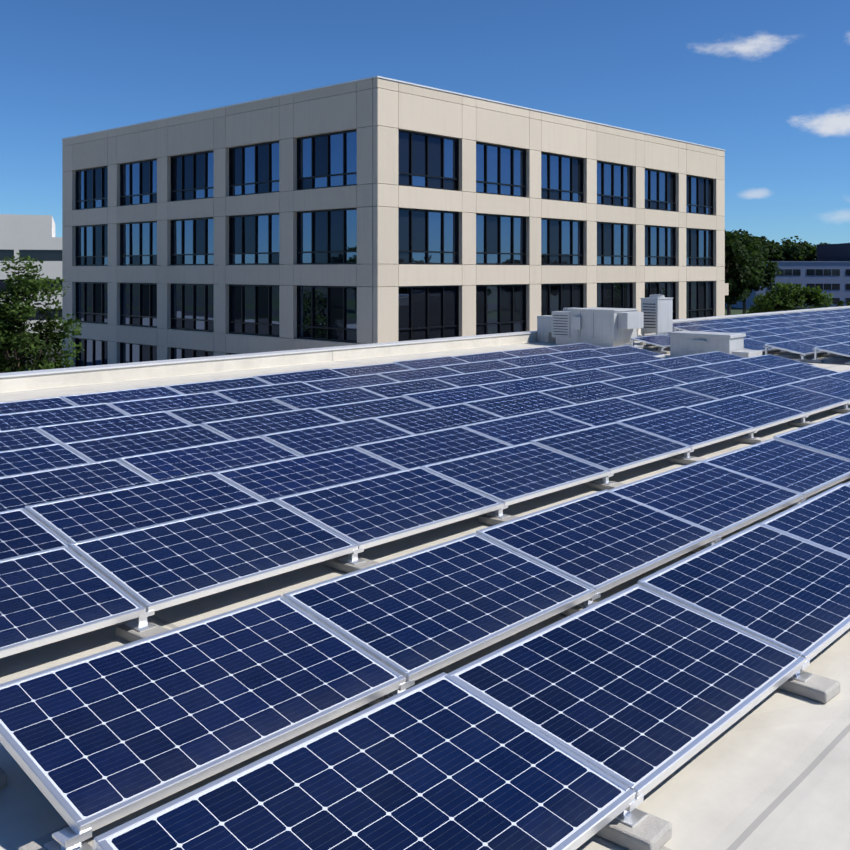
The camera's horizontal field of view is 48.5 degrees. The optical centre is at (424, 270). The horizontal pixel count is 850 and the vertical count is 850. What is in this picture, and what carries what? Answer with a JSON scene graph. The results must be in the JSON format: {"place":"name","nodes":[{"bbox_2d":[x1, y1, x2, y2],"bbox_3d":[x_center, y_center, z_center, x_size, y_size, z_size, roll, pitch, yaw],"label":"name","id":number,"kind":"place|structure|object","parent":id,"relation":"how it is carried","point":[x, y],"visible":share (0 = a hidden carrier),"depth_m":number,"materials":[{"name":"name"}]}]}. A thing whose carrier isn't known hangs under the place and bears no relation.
{"place":"outdoors","nodes":[
{"label":"outdoors","id":0,"kind":"place"},
{"bbox_2d":[6,306,748,371],"bbox_3d":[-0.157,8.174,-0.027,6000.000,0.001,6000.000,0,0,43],"label":"ground","id":1,"kind":"structure","parent":0,"point":[735,311],"depth_m":175.75,"materials":[{"name":"green plant"}]},
{"bbox_2d":[1,312,29,364],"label":"tree","id":2,"kind":"object","parent":1,"relation":"on","point":[11,354],"visible":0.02,"depth_m":51.12,"materials":[{"name":"green plant"}]},
{"bbox_2d":[0,214,61,332],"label":"building","id":3,"kind":"structure","parent":1,"relation":"on","point":[31,236],"depth_m":124.11,"materials":[{"name":"white"}]},
{"bbox_2d":[0,253,84,372],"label":"tree","id":4,"kind":"object","parent":1,"relation":"on","point":[19,291],"visible":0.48,"depth_m":36.60,"materials":[{"name":"green plant"}]},
{"bbox_2d":[62,78,728,367],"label":"office walls","id":5,"kind":"structure","parent":1,"relation":"on","point":[377,113],"depth_m":55.56,"materials":[{"name":"beige concrete"}]},
{"bbox_2d":[61,76,725,150],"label":"roof coping","id":6,"kind":"object","parent":5,"relation":"on","point":[396,81],"visible":0.54,"depth_m":55.27,"materials":[{"name":"metal"}]},
{"bbox_2d":[76,129,712,366],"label":"window frames","id":7,"kind":"structure","parent":5,"relation":"in","point":[312,251],"depth_m":57.05,"materials":[{"name":"black metal"}]},
{"bbox_2d":[77,131,711,366],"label":"window glass","id":8,"kind":"object","parent":7,"relation":"in","point":[336,231],"visible":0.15,"depth_m":55.24,"materials":[{"name":"blue glass"}]},
{"bbox_2d":[720,232,760,306],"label":"tall tree","id":9,"kind":"object","parent":1,"relation":"on","point":[740,272],"visible":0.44,"depth_m":97.30,"materials":[{"name":"green plant"}]},
{"bbox_2d":[723,229,767,314],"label":"tall tree","id":10,"kind":"object","parent":1,"relation":"on","point":[756,246],"visible":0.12,"depth_m":146.28,"materials":[{"name":"green plant"}]},
{"bbox_2d":[732,230,768,258],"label":"tall tree","id":11,"kind":"object","parent":1,"relation":"on","point":[746,232],"depth_m":235.32,"materials":[{"name":"green plant"}]},
{"bbox_2d":[741,243,781,313],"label":"tall tree","id":12,"kind":"object","parent":1,"relation":"on","point":[771,266],"visible":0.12,"depth_m":153.24,"materials":[{"name":"green plant"}]},
{"bbox_2d":[745,235,784,260],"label":"tall tree","id":13,"kind":"object","parent":1,"relation":"on","point":[774,250],"visible":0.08,"depth_m":230.32,"materials":[{"name":"green plant"}]},
{"bbox_2d":[760,236,787,260],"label":"tall tree","id":14,"kind":"object","parent":1,"relation":"on","point":[765,238],"visible":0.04,"depth_m":237.12,"materials":[{"name":"green plant"}]},
{"bbox_2d":[725,243,849,309],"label":"building","id":15,"kind":"structure","parent":1,"relation":"on","point":[828,271],"depth_m":197.39,"materials":[{"name":"white"}]},
{"bbox_2d":[774,236,816,260],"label":"tall tree","id":16,"kind":"object","parent":1,"relation":"on","point":[801,251],"visible":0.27,"depth_m":232.76,"materials":[{"name":"green plant"}]},
{"bbox_2d":[806,242,829,260],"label":"tall tree","id":17,"kind":"object","parent":1,"relation":"on","point":[815,246],"depth_m":238.25,"materials":[{"name":"green plant"}]},
{"bbox_2d":[832,300,849,306],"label":"shrub","id":18,"kind":"object","parent":1,"relation":"on","point":[839,303],"visible":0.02,"depth_m":90.41,"materials":[{"name":"green plant"}]},
{"bbox_2d":[0,332,849,849],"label":"flat roof","id":19,"kind":"structure","parent":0,"point":[770,770],"depth_m":4.38,"materials":[{"name":"white concrete"}]},
{"bbox_2d":[0,478,849,849],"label":"solar panel ballast","id":20,"kind":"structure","parent":19,"relation":"on","point":[40,842],"depth_m":3.95,"materials":[{"name":"concrete"}]},
{"bbox_2d":[44,497,805,849],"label":"panel mounting brackets","id":21,"kind":"object","parent":20,"relation":"on","point":[66,839],"visible":0.27,"depth_m":3.44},
{"bbox_2d":[0,412,849,834],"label":"solar panel row","id":22,"kind":"object","parent":21,"relation":"on","point":[94,742],"visible":0.98,"depth_m":4.93,"materials":[{"name":"glass"}]},
{"bbox_2d":[0,306,849,391],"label":"parapet","id":23,"kind":"structure","parent":19,"relation":"on","point":[34,379],"depth_m":20.94,"materials":[{"name":"white concrete"}]},
{"bbox_2d":[115,407,849,641],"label":"ballast blocks","id":24,"kind":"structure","parent":19,"relation":"on","point":[125,632],"depth_m":8.00,"materials":[{"name":"grey concrete"}]},
{"bbox_2d":[125,356,849,631],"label":"panel mounting brackets","id":25,"kind":"object","parent":24,"relation":"on","point":[140,623],"visible":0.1,"depth_m":6.86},
{"bbox_2d":[0,343,849,657],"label":"solar panels","id":26,"kind":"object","parent":25,"relation":"on","point":[116,507],"depth_m":9.67,"materials":[{"name":"glass"}]},
{"bbox_2d":[537,307,643,346],"bbox_3d":[4.782,1.635,27.876,3.233,1.077,1.443,0,0,43],"label":"rooftop hvac unit","id":27,"kind":"object","parent":19,"relation":"on","point":[605,327],"visible":0.96,"depth_m":27.15,"materials":[{"name":"paint"}]},
{"bbox_2d":[603,330,679,350],"bbox_3d":[5.689,1.917,26.436,2.957,0.506,6.014,0,0,0],"label":"conduit","id":28,"kind":"object","parent":19,"relation":"on","point":[646,346],"visible":0.31,"depth_m":25.37,"materials":[{"name":"metal"}]},
{"bbox_2d":[640,294,672,335],"bbox_3d":[6.866,1.436,27.944,0.580,1.476,0.940,0,0,43],"label":"rooftop hvac unit","id":29,"kind":"object","parent":19,"relation":"on","point":[657,309],"visible":0.88,"depth_m":27.67,"materials":[{"name":"paint"}]},
{"bbox_2d":[668,331,761,357],"bbox_3d":[7.139,1.859,23.267,2.070,0.630,0.900,0,0,43],"label":"hvac unit","id":30,"kind":"object","parent":19,"relation":"on","point":[683,343],"visible":0.83,"depth_m":23.07,"materials":[{"name":"paint"}]},
{"bbox_2d":[596,671,839,849],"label":"ballast blocks","id":31,"kind":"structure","parent":19,"relation":"on","point":[650,832],"depth_m":3.59,"materials":[{"name":"concrete"}]},
{"bbox_2d":[614,660,812,827],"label":"panel mounting brackets","id":32,"kind":"object","parent":31,"relation":"on","point":[631,815],"visible":0.17,"depth_m":3.64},
{"bbox_2d":[93,481,849,849],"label":"solar panel row","id":33,"kind":"object","parent":32,"relation":"on","point":[575,731],"visible":0.96,"depth_m":3.99,"materials":[{"name":"glass"}]},
{"bbox_2d":[654,346,849,364],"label":"ballast blocks","id":34,"kind":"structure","parent":19,"relation":"on","point":[791,353],"depth_m":23.61,"materials":[{"name":"grey concrete"}]},
{"bbox_2d":[630,339,831,359],"bbox_3d":[20.262,1.980,35.407,8.165,0.259,34.776,0,0,43],"label":"pv block feet","id":35,"kind":"object","parent":34,"relation":"on","point":[802,356],"visible":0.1,"depth_m":23.08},
{"bbox_2d":[631,316,849,356],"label":"solar panels","id":36,"kind":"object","parent":35,"relation":"on","point":[821,335],"depth_m":26.36,"materials":[{"name":"glass"}]},
{"bbox_2d":[0,0,849,245],"label":"sky","id":37,"kind":"structure","parent":0,"point":[765,83],"materials":[{"name":"blue"}]},
{"bbox_2d":[640,308,849,331],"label":"pv block","id":38,"kind":"structure","parent":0,"point":[703,325],"depth_m":35.23,"materials":[{"name":"glass"}]},
{"bbox_2d":[744,282,833,313],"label":"bush","id":39,"kind":"object","parent":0,"point":[790,298],"visible":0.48,"depth_m":68.31,"materials":[{"name":"green plant"}]}
]}

